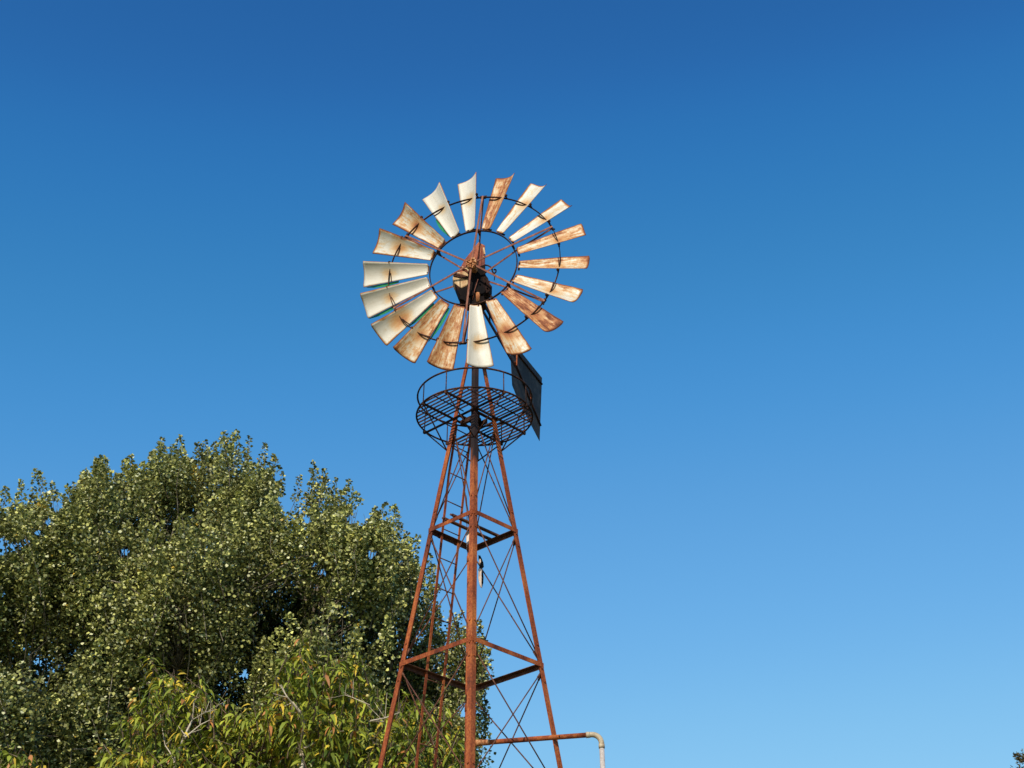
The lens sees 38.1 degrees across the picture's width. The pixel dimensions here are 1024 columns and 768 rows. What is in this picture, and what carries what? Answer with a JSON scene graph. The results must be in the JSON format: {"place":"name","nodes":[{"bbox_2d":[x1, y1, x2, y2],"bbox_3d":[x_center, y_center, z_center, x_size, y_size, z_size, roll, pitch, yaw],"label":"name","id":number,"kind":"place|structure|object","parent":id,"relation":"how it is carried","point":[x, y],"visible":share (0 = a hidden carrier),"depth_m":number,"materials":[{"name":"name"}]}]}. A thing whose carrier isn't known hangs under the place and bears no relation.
{"place":"outdoors","nodes":[
{"label":"outdoors","id":0,"kind":"place"},
{"bbox_2d":[0,0,1023,767],"label":"sky","id":1,"kind":"structure","parent":0,"point":[768,503],"materials":[{"name":"blue"}]},
{"label":"ground","id":2,"kind":"structure","parent":0,"visible":0},
{"bbox_2d":[0,743,48,767],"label":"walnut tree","id":3,"kind":"object","parent":2,"relation":"on","point":[15,760],"visible":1,"depth_m":14.79,"materials":[{"name":"green plant"}]},
{"bbox_2d":[0,429,495,767],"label":"poplar tree","id":4,"kind":"object","parent":2,"relation":"on","point":[77,585],"visible":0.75,"depth_m":22.32,"materials":[{"name":"green plant"}]},
{"bbox_2d":[89,634,464,767],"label":"walnut tree","id":5,"kind":"object","parent":2,"relation":"on","point":[285,731],"visible":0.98,"depth_m":15.51,"materials":[{"name":"green plant"}]},
{"bbox_2d":[360,173,589,767],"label":"windmill","id":6,"kind":"object","parent":2,"relation":"on","point":[472,286],"visible":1,"depth_m":15.42,"materials":[{"name":"metal"}]},
{"bbox_2d":[478,555,483,587],"bbox_3d":[-0.296,1.786,14.141,0.055,0.352,0.068,1,-32,-1],"label":"rag","id":7,"kind":"object","parent":6,"relation":"hanging from","point":[480,570],"visible":1,"depth_m":14.13,"materials":[{"name":"white fabric"}]},
{"bbox_2d":[475,732,604,767],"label":"water pipe","id":8,"kind":"object","parent":2,"relation":"on","point":[597,736],"visible":0.95,"depth_m":13.24,"materials":[{"name":"metal"}]},
{"bbox_2d":[1010,749,1023,767],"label":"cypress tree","id":9,"kind":"object","parent":2,"relation":"on","point":[1016,755],"visible":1,"depth_m":19.49,"materials":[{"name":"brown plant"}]}
]}

